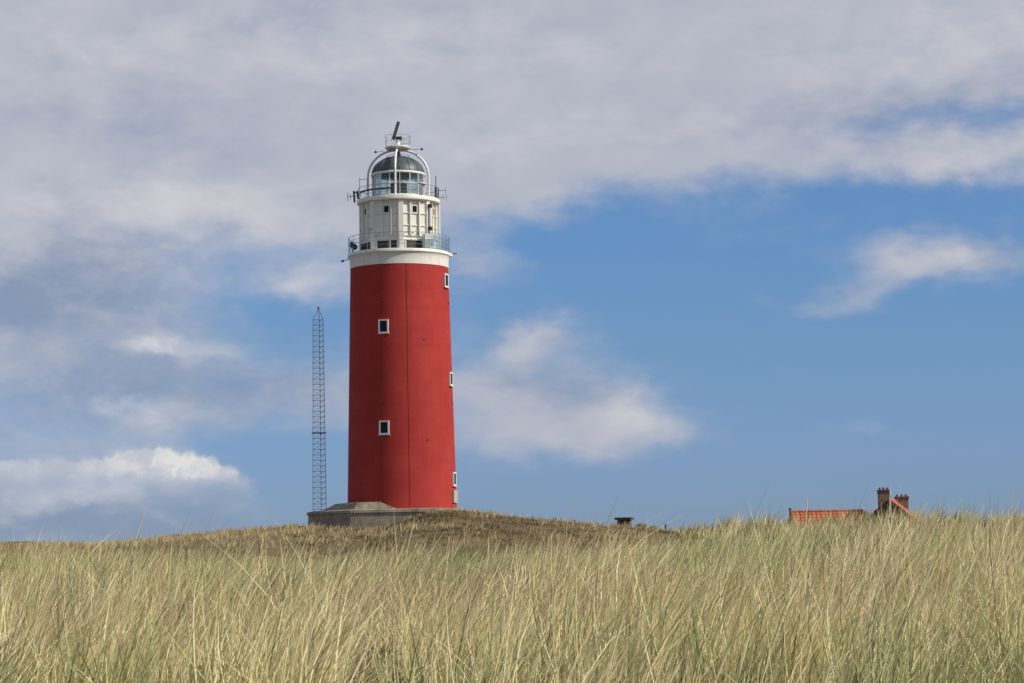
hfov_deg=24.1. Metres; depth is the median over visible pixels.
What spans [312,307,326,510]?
lattice mast
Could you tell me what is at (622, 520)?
chimney
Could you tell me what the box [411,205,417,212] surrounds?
window
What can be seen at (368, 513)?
concrete terrace
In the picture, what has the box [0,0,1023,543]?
sky
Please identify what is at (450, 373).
window
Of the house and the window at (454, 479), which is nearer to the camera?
the house
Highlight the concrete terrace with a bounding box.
[307,502,468,528]
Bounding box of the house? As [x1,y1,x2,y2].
[789,485,925,526]
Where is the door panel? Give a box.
[452,490,457,502]
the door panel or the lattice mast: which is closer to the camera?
the door panel
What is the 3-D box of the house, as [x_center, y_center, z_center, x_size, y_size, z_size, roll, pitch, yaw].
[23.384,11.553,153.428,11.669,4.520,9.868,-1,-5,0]
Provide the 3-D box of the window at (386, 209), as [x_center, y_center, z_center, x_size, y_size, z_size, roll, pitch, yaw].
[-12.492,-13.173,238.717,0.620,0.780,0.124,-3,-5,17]
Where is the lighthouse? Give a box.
[341,121,457,507]
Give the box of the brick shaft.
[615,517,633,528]
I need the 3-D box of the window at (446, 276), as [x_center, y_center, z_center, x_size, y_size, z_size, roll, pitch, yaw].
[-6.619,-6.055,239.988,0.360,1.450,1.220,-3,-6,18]
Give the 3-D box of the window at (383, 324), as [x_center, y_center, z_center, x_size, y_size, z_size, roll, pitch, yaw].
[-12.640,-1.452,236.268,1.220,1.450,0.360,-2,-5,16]
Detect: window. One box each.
[377,319,389,333]
[378,420,389,435]
[383,205,389,212]
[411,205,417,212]
[444,273,449,288]
[449,372,453,386]
[452,472,456,486]
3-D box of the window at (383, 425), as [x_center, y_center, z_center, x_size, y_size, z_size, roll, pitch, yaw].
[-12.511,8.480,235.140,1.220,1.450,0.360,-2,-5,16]
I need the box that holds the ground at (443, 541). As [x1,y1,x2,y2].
[1,512,1023,682]
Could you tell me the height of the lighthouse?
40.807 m

